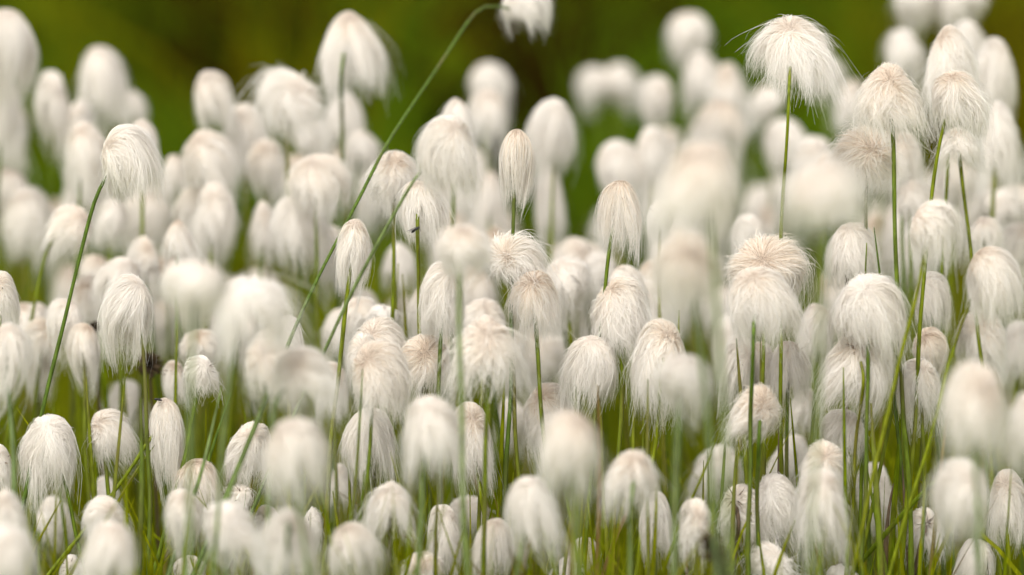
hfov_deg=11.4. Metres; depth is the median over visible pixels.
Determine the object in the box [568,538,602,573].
cottongrass plant
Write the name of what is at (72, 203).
cottongrass plant
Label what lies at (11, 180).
cottongrass plant
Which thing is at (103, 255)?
cottongrass plant
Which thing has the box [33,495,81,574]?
cottongrass plant
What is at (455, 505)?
cottongrass plant
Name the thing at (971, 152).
cottongrass plant
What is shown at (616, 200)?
cottongrass plant
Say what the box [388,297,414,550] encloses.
cottongrass plant
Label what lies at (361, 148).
cottongrass plant
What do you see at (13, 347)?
cottongrass plant
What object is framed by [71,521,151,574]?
cottongrass plant
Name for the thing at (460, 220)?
cottongrass plant
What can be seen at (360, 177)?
cottongrass plant
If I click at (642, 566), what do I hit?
grass blade
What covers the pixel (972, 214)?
cottongrass plant
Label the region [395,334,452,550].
cottongrass plant
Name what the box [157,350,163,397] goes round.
cottongrass plant
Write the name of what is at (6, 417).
cottongrass plant
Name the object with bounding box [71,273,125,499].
cottongrass plant
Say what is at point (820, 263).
cottongrass plant
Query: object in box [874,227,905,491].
grass blade
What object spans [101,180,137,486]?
cottongrass plant
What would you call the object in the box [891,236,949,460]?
cottongrass plant
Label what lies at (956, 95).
cottongrass plant
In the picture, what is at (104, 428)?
cottongrass plant
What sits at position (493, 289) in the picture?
cottongrass plant
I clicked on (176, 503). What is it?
cottongrass plant
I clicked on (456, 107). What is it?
cottongrass plant
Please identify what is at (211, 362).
cottongrass plant
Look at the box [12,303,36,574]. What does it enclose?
cottongrass plant
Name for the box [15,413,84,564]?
cottongrass plant
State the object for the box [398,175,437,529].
cottongrass plant
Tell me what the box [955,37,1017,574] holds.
cottongrass plant
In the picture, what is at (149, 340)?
cottongrass plant
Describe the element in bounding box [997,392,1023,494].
cottongrass plant
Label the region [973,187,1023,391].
cottongrass plant
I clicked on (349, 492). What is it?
grass blade
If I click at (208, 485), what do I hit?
cottongrass plant
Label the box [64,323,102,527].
cottongrass plant
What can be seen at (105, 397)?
grass blade
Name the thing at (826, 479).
cottongrass plant
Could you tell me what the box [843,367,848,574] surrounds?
grass blade
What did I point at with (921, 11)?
cottongrass plant
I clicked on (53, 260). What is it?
cottongrass plant
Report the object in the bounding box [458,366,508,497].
cottongrass plant
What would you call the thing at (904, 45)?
cottongrass plant
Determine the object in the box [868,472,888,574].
grass blade
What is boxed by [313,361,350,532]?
cottongrass plant
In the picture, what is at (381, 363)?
cottongrass plant
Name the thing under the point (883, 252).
cottongrass plant
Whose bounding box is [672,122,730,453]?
cottongrass plant
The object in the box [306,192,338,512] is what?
cottongrass plant
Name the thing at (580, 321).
cottongrass plant
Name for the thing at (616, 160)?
cottongrass plant
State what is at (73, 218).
cottongrass plant
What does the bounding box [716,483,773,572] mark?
cottongrass plant
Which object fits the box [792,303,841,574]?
cottongrass plant
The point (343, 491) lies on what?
cottongrass plant
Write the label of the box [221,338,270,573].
cottongrass plant
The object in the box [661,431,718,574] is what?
grass blade
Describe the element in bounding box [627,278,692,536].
cottongrass plant
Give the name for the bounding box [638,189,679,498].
cottongrass plant
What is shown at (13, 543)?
cottongrass plant
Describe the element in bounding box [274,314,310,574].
cottongrass plant
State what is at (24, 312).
cottongrass plant
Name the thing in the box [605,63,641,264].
cottongrass plant
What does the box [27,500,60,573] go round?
grass blade
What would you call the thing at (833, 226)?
cottongrass plant
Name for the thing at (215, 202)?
cottongrass plant
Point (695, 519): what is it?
cottongrass plant
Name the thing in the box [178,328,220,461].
cottongrass plant
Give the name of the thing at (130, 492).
grass blade
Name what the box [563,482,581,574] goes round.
grass blade
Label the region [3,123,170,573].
cottongrass plant
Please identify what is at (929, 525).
cottongrass plant
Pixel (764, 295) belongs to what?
cottongrass plant
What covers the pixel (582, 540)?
grass blade
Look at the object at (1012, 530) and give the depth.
3.37 m
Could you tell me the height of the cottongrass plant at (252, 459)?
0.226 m
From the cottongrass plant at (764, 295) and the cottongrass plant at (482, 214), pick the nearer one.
the cottongrass plant at (764, 295)
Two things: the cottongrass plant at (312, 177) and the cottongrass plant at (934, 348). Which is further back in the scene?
the cottongrass plant at (312, 177)
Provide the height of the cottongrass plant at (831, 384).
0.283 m
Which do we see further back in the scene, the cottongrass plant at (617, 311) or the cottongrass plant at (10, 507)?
the cottongrass plant at (617, 311)
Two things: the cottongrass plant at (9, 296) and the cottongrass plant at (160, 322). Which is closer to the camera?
the cottongrass plant at (9, 296)
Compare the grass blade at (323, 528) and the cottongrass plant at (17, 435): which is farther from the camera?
the cottongrass plant at (17, 435)
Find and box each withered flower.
[89,321,103,475]
[137,351,163,574]
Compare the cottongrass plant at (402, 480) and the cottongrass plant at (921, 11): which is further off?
the cottongrass plant at (921, 11)
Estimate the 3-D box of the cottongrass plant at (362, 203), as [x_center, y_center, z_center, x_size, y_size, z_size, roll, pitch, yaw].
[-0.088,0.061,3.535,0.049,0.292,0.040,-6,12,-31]
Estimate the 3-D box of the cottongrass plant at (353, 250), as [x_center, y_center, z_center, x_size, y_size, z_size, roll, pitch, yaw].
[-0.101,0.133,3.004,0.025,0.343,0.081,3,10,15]
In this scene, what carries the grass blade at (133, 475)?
on the moss ground at (501, 511)
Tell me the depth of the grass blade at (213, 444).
3.00 m
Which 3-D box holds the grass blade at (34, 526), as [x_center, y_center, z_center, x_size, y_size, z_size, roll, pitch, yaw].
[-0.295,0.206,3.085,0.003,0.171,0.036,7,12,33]
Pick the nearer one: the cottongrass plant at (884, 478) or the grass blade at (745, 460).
the grass blade at (745, 460)
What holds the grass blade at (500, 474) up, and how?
on the moss ground at (501, 511)
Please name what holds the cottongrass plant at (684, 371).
on the moss ground at (501, 511)
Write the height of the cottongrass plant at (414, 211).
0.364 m
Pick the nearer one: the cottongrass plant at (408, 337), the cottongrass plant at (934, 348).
the cottongrass plant at (934, 348)
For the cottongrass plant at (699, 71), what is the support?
on the moss ground at (501, 511)
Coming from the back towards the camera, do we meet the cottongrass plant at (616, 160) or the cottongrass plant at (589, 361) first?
the cottongrass plant at (616, 160)
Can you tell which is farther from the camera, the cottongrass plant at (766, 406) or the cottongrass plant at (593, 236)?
the cottongrass plant at (593, 236)
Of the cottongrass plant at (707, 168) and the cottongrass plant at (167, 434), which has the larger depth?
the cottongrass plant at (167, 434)
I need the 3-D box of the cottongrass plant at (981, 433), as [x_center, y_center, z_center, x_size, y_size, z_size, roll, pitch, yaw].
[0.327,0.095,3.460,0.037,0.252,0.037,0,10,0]
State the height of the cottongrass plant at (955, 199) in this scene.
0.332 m
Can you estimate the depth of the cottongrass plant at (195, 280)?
2.62 m
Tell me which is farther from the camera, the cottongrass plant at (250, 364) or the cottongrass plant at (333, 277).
the cottongrass plant at (333, 277)
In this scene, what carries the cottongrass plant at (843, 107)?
on the moss ground at (501, 511)
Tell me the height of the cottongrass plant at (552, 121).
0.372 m
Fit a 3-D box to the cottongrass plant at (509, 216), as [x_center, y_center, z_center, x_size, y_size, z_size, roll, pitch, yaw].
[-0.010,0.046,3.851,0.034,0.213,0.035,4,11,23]
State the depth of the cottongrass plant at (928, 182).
3.75 m
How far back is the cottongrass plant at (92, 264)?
3.27 m
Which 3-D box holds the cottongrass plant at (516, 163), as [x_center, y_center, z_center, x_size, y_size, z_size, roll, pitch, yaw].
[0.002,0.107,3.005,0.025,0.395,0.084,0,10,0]
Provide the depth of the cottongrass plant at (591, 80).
3.84 m
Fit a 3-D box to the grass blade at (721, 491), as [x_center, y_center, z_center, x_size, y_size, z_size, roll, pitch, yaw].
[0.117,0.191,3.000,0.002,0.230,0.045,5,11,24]
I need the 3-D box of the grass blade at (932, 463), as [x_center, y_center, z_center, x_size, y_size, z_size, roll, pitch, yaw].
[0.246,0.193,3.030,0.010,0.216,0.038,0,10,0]
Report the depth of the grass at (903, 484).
3.00 m
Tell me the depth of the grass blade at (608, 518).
3.07 m
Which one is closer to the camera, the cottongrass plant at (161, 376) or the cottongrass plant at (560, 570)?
the cottongrass plant at (560, 570)
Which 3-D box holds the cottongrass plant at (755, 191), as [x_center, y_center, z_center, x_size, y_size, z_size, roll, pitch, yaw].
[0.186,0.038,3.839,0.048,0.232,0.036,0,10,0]
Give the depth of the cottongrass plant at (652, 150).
3.42 m
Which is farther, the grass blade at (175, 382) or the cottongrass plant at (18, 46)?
the cottongrass plant at (18, 46)
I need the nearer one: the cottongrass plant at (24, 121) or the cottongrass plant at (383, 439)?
the cottongrass plant at (383, 439)
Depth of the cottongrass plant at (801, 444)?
3.13 m
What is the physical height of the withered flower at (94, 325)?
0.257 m
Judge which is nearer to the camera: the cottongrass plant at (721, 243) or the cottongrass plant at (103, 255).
the cottongrass plant at (721, 243)
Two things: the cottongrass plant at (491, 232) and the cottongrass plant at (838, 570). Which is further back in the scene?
the cottongrass plant at (491, 232)
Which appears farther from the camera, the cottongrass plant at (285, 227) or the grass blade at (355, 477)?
the cottongrass plant at (285, 227)
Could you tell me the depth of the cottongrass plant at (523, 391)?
3.36 m
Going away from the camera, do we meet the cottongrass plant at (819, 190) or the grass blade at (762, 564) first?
the cottongrass plant at (819, 190)
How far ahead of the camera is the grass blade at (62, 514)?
3.12 m
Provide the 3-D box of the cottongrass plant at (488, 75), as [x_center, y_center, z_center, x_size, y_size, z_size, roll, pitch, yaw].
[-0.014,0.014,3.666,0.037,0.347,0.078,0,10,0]
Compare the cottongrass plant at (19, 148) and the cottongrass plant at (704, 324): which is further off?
the cottongrass plant at (19, 148)
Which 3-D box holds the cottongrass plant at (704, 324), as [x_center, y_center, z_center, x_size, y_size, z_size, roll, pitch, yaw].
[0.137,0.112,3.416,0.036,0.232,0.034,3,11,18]
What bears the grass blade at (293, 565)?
on the moss ground at (501, 511)
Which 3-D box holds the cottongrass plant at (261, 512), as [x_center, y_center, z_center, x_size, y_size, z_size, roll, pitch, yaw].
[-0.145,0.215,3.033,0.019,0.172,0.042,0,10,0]
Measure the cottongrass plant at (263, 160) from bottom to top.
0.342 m
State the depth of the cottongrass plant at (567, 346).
3.24 m
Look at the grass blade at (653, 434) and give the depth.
3.00 m
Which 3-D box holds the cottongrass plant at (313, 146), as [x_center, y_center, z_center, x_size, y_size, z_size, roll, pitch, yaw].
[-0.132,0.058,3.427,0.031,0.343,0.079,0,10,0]
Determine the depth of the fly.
3.00 m
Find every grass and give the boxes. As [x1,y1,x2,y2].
[0,0,1023,388]
[884,483,893,574]
[902,465,907,572]
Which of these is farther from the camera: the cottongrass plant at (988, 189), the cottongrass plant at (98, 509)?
the cottongrass plant at (988, 189)
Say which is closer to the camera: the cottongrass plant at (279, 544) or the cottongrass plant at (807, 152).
the cottongrass plant at (279, 544)
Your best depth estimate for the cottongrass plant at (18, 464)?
3.15 m
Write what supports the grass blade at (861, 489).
on the moss ground at (501, 511)
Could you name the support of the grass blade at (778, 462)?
on the moss ground at (501, 511)
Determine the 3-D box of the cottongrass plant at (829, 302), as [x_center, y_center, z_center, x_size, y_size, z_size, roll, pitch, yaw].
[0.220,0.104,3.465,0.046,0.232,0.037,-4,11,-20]
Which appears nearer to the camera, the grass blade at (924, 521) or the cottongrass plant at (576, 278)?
the grass blade at (924, 521)
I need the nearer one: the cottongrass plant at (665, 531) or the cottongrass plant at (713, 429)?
the cottongrass plant at (665, 531)
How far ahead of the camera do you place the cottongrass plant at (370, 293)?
3.30 m
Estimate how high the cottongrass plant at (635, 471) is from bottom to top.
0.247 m
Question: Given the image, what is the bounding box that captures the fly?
[408,226,420,232]
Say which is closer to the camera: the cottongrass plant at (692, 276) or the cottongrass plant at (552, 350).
the cottongrass plant at (692, 276)
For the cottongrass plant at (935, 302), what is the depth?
3.06 m
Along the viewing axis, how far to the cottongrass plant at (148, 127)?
3.24 m
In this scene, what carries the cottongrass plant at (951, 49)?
on the moss ground at (501, 511)
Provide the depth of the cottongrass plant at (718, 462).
3.16 m
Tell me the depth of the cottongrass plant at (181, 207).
3.29 m
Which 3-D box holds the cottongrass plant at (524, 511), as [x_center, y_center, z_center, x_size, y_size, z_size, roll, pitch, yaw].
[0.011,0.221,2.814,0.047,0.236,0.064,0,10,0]
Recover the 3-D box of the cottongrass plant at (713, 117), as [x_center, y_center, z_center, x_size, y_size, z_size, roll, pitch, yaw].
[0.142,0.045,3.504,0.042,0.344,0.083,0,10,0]
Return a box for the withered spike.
[696,529,737,574]
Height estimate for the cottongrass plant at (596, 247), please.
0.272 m
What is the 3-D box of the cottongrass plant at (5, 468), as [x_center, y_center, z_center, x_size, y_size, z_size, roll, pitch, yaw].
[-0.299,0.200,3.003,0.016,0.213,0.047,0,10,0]
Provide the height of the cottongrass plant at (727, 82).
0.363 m
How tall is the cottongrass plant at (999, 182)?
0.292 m
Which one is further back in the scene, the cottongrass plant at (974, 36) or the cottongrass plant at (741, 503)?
the cottongrass plant at (974, 36)
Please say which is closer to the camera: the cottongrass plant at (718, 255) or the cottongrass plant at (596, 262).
the cottongrass plant at (596, 262)
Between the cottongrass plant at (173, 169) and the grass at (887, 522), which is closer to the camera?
the grass at (887, 522)
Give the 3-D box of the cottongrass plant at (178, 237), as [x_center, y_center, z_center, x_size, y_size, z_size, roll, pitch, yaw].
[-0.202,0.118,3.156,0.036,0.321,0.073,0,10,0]
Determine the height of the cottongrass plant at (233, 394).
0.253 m
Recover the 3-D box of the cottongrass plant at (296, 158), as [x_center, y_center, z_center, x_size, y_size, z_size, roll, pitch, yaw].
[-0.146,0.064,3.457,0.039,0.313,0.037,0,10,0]
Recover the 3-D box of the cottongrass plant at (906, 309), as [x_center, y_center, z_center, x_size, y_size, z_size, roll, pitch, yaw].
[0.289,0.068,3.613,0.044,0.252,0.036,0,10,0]
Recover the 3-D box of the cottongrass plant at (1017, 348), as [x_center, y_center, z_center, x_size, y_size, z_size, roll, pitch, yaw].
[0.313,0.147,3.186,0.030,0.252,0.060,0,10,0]
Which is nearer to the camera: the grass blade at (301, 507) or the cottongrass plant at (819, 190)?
the cottongrass plant at (819, 190)
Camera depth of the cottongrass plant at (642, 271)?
3.29 m
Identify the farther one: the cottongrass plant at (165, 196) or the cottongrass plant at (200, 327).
the cottongrass plant at (165, 196)
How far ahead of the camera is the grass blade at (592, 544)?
2.96 m
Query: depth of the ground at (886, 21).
6.68 m
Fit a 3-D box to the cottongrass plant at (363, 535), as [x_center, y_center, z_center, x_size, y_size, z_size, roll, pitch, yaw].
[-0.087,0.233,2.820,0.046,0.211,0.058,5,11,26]
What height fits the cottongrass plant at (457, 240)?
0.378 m
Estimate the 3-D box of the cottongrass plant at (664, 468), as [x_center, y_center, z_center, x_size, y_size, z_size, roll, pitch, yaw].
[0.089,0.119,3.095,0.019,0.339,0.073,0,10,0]
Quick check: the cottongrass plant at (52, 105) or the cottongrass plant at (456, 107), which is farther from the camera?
the cottongrass plant at (52, 105)
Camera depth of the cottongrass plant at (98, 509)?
2.92 m
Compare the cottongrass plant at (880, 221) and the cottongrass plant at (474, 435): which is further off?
the cottongrass plant at (880, 221)
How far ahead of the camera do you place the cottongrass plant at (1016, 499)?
3.00 m
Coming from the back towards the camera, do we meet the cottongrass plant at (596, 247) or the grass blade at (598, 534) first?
the cottongrass plant at (596, 247)
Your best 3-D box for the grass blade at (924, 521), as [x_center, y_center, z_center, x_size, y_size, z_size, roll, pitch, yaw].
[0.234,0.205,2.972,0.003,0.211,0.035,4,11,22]
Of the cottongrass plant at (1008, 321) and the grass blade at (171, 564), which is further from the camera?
the cottongrass plant at (1008, 321)
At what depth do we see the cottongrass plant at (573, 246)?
3.28 m
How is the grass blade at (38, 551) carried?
on the moss ground at (501, 511)
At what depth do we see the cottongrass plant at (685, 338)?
3.46 m
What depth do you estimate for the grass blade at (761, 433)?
3.02 m
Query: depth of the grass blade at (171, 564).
2.91 m
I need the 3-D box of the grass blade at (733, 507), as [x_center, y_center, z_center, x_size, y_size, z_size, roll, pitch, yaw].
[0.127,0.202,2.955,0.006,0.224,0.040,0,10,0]
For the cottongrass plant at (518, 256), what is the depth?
3.00 m
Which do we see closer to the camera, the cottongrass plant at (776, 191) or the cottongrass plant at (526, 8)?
the cottongrass plant at (526, 8)
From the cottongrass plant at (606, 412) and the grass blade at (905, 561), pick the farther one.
the cottongrass plant at (606, 412)
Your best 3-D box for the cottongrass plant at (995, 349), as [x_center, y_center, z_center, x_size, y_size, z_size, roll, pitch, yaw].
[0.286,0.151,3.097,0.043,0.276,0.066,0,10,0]
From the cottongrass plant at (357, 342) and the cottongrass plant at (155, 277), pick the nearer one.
the cottongrass plant at (357, 342)
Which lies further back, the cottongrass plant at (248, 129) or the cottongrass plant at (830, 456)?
the cottongrass plant at (248, 129)
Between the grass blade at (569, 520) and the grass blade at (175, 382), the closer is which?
the grass blade at (569, 520)
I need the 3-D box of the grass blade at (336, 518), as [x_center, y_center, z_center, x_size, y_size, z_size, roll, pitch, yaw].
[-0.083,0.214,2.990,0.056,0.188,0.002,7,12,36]
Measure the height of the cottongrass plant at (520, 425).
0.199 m
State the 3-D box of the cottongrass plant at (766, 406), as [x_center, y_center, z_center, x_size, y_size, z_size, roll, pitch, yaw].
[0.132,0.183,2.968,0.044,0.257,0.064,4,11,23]
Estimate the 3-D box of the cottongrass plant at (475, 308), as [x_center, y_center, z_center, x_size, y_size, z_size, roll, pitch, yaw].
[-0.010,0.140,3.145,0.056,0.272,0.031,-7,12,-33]
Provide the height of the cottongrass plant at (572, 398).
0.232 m
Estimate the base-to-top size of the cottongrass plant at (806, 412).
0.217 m
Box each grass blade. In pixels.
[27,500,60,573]
[29,492,36,574]
[37,474,42,574]
[42,497,59,572]
[52,543,75,574]
[53,406,69,554]
[86,376,99,574]
[97,447,152,573]
[102,347,111,479]
[106,373,125,574]
[123,383,136,572]
[134,450,162,573]
[136,399,143,574]
[158,524,168,574]
[166,388,221,574]
[172,320,178,548]
[191,393,230,554]
[235,496,263,574]
[288,482,294,574]
[300,418,311,509]
[320,496,325,572]
[332,491,339,528]
[345,369,362,569]
[348,459,354,573]
[352,470,364,568]
[385,263,398,574]
[395,413,406,566]
[402,274,414,552]
[433,483,438,574]
[475,369,482,571]
[494,374,504,574]
[562,504,571,574]
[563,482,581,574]
[580,508,585,569]
[587,499,594,574]
[595,385,601,574]
[605,445,609,544]
[612,513,615,574]
[631,383,634,549]
[637,390,644,548]
[639,537,644,574]
[644,405,656,574]
[646,379,650,574]
[650,480,657,574]
[655,459,658,574]
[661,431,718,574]
[671,312,679,571]
[707,465,710,562]
[714,463,723,570]
[731,441,737,574]
[736,338,754,573]
[758,532,765,574]
[759,339,764,538]
[773,522,794,574]
[776,419,778,544]
[790,398,806,574]
[795,363,816,574]
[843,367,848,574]
[848,466,851,526]
[855,443,987,572]
[857,345,897,574]
[858,243,866,556]
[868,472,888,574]
[870,403,883,574]
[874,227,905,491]
[888,413,900,574]
[904,420,909,574]
[913,510,925,574]
[916,438,921,574]
[917,461,926,574]
[928,383,951,574]
[928,432,934,562]
[930,533,939,574]
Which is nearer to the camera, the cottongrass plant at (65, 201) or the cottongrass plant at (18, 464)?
the cottongrass plant at (18, 464)
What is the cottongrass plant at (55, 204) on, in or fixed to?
on the moss ground at (501, 511)
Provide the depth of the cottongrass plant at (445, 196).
3.71 m
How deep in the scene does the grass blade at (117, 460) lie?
2.97 m
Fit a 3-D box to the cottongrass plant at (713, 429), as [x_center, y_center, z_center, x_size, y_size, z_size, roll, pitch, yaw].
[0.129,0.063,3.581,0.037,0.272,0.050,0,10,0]
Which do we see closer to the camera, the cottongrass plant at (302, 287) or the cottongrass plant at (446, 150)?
the cottongrass plant at (446, 150)
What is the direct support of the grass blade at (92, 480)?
on the moss ground at (501, 511)
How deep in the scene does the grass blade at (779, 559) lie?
2.91 m
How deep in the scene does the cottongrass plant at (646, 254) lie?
3.48 m
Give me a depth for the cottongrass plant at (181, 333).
3.16 m
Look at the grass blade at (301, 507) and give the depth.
3.08 m
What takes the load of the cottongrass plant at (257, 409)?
on the moss ground at (501, 511)
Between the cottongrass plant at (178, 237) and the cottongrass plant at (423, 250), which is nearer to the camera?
the cottongrass plant at (178, 237)
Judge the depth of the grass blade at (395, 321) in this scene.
3.12 m
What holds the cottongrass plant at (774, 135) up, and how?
on the moss ground at (501, 511)
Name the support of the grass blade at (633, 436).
on the moss ground at (501, 511)
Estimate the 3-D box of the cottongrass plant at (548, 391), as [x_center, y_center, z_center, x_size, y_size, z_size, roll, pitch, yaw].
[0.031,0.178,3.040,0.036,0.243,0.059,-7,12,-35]
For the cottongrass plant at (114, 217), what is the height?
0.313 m
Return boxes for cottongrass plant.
[0,8,39,132]
[0,79,24,174]
[0,106,28,270]
[0,168,27,251]
[0,186,65,481]
[0,270,24,419]
[0,322,43,495]
[0,444,11,490]
[0,488,40,573]
[0,523,41,574]
[1,119,38,184]
[1,376,31,485]
[1,383,9,452]
[2,305,34,574]
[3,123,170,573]
[4,204,97,450]
[4,222,27,429]
[7,302,30,489]
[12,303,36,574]
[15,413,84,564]
[17,316,63,532]
[23,350,58,574]
[26,302,46,566]
[29,200,76,449]
[30,70,70,557]
[33,239,73,361]
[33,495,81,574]
[41,298,98,479]
[46,398,186,574]
[48,265,78,435]
[57,186,103,409]
[58,554,83,574]
[61,120,105,551]
[63,166,112,554]
[64,100,100,537]
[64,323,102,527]
[69,46,136,549]
[71,190,108,465]
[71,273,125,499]
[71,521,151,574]
[78,254,125,468]
[79,495,135,573]
[82,408,144,495]
[85,90,150,552]
[89,197,130,476]
[89,256,144,574]
[90,475,123,506]
[93,122,104,256]
[95,273,155,574]
[100,186,172,495]
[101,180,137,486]
[101,379,150,568]
[119,235,167,569]
[130,119,159,538]
[131,255,170,572]
[133,189,155,390]
[145,255,168,477]
[147,179,170,251]
[147,300,185,444]
[151,259,236,574]
[153,355,225,573]
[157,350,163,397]
[157,488,203,574]
[158,154,192,554]
[159,219,205,574]
[159,245,203,448]
[161,254,201,528]
[161,360,193,560]
[166,186,222,415]
[167,458,225,562]
[173,555,206,574]
[174,307,222,558]
[177,128,250,545]
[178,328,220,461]
[179,354,224,393]
[188,181,245,536]
[191,0,557,574]
[193,70,244,430]
[194,270,337,574]
[197,335,300,574]
[198,499,282,574]
[206,310,259,574]
[207,220,238,369]
[214,279,263,467]
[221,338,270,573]
[221,482,258,574]
[223,102,271,533]
[223,114,489,573]
[223,421,269,574]
[226,63,363,399]
[237,200,287,559]
[237,312,271,493]
[237,506,342,574]
[242,138,284,568]
[244,269,276,425]
[247,329,281,571]
[254,415,343,574]
[254,505,276,538]
[263,196,342,517]
[265,345,357,573]
[270,153,305,475]
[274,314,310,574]
[279,153,362,564]
[293,117,337,508]
[297,201,337,397]
[304,90,370,521]
[304,506,326,571]
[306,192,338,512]
[312,11,404,535]
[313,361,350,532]
[317,308,354,474]
[318,225,357,489]
[319,521,397,574]
[320,219,375,574]
[329,129,385,546]
[329,346,355,423]
[330,148,365,287]
[330,463,362,568]
[336,296,391,562]
[338,408,402,573]
[344,289,380,522]
[344,332,374,574]
[345,338,421,574]
[346,300,409,555]
[350,180,383,288]
[351,175,412,413]
[351,480,423,574]
[353,314,409,555]
[361,149,422,574]
[379,240,426,552]
[385,394,466,574]
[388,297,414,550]
[392,179,457,541]
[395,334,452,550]
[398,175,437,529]
[398,551,445,574]
[401,389,416,557]
[404,326,455,498]
[406,286,459,488]
[408,211,445,404]
[415,262,468,504]
[419,312,562,574]
[420,185,466,257]
[423,504,463,574]
[425,214,468,502]
[428,237,471,507]
[432,224,501,574]
[440,98,488,574]
[444,264,502,517]
[445,149,495,411]
[446,401,502,571]
[450,494,495,550]
[455,297,515,569]
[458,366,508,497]
[462,518,516,574]
[464,217,516,482]
[465,277,503,401]
[467,88,514,510]
[467,229,581,574]
[468,62,518,494]
[469,169,508,495]
[476,226,523,477]
[494,398,527,574]
[498,129,535,572]
[500,327,545,555]
[500,474,569,574]
[503,269,566,574]
[504,212,518,323]
[516,323,570,545]
[518,408,620,574]
[521,382,573,501]
[522,97,582,574]
[522,300,589,537]
[526,336,568,573]
[533,165,570,547]
[540,257,595,536]
[549,556,584,574]
[550,236,594,537]
[553,335,626,559]
[554,322,578,531]
[556,296,594,414]
[567,319,618,506]
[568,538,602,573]
[573,242,611,516]
[574,66,618,352]
[581,274,651,539]
[582,180,648,574]
[582,211,629,262]
[584,251,634,574]
[586,448,670,574]
[595,139,657,539]
[604,392,608,451]
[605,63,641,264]
[609,265,655,563]
[616,136,756,574]
[622,317,691,574]
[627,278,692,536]
[632,75,674,449]
[632,151,670,420]
[634,125,675,554]
[637,389,672,492]
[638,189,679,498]
[639,227,732,574]
[639,260,686,574]
[639,492,672,574]
[646,201,672,573]
[646,204,697,574]
[648,354,719,574]
[662,127,681,497]
[663,12,713,448]
[670,497,710,574]
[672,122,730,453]
[675,281,699,497]
[677,444,753,559]
[679,52,717,434]
[681,187,715,445]
[688,100,749,462]
[691,285,739,481]
[694,203,729,285]
[697,248,725,438]
[705,63,768,399]
[709,313,757,455]
[712,382,788,548]
[713,227,828,541]
[715,335,754,538]
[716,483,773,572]
[722,265,815,574]
[725,214,764,564]
[732,154,919,574]
[733,538,807,574]
[736,14,863,549]
[736,183,780,451]
[740,341,772,574]
[744,85,783,435]
[750,203,778,236]
[753,472,807,565]
[756,118,806,435]
[756,316,789,346]
[766,341,814,555]
[766,434,807,573]
[768,177,802,433]
[779,469,860,574]
[782,388,824,536]
[785,135,832,362]
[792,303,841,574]
[794,438,859,565]
[808,58,849,408]
[810,153,837,430]
[810,335,896,571]
[812,273,851,563]
[817,118,915,574]
[819,409,870,564]
[822,272,920,574]
[825,80,864,527]
[825,222,883,563]
[826,197,862,273]
[826,562,857,574]
[827,211,844,243]
[846,62,935,574]
[847,331,858,543]
[849,197,971,574]
[850,214,899,540]
[855,462,900,574]
[860,140,896,269]
[863,205,900,428]
[869,181,907,358]
[870,127,908,351]
[879,26,928,522]
[879,206,939,550]
[883,131,929,561]
[887,246,1023,574]
[887,358,943,574]
[888,0,937,445]
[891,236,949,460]
[893,242,948,444]
[895,506,950,574]
[896,178,929,439]
[898,70,1011,574]
[898,171,935,374]
[908,24,996,574]
[911,326,955,570]
[914,271,955,574]
[915,355,1023,574]
[917,457,1001,572]
[921,128,1004,574]
[922,156,973,479]
[924,190,940,327]
[929,0,990,572]
[934,157,978,436]
[934,180,986,488]
[942,238,967,334]
[950,311,1016,545]
[951,539,995,574]
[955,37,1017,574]
[956,20,986,463]
[963,214,1007,561]
[966,99,1023,539]
[973,167,1005,194]
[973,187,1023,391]
[979,254,1017,465]
[985,184,1023,541]
[985,469,1023,574]
[988,153,1023,322]
[990,262,1023,527]
[997,320,1023,574]
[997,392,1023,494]
[1000,222,1023,547]
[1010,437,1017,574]
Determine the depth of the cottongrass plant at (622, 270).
3.12 m
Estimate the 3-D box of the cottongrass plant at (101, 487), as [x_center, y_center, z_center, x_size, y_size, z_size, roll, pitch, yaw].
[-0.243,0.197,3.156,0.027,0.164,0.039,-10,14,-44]
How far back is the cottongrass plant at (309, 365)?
2.77 m
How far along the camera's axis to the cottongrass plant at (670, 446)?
3.33 m
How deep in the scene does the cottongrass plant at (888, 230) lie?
3.37 m
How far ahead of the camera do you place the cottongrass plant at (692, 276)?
2.65 m
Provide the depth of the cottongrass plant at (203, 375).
3.00 m
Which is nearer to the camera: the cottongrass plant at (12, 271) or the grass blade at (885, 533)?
the grass blade at (885, 533)
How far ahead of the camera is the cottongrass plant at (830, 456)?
2.95 m
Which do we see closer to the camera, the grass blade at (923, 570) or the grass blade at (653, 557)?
the grass blade at (653, 557)
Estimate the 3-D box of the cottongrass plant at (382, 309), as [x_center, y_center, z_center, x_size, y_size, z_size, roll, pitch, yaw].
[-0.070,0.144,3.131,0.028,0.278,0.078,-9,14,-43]
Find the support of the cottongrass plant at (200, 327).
on the moss ground at (501, 511)
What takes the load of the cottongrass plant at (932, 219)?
on the moss ground at (501, 511)
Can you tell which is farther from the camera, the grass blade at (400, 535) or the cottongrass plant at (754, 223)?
the cottongrass plant at (754, 223)
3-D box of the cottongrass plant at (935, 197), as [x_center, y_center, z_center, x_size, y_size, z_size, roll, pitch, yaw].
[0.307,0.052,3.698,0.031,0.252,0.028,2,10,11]

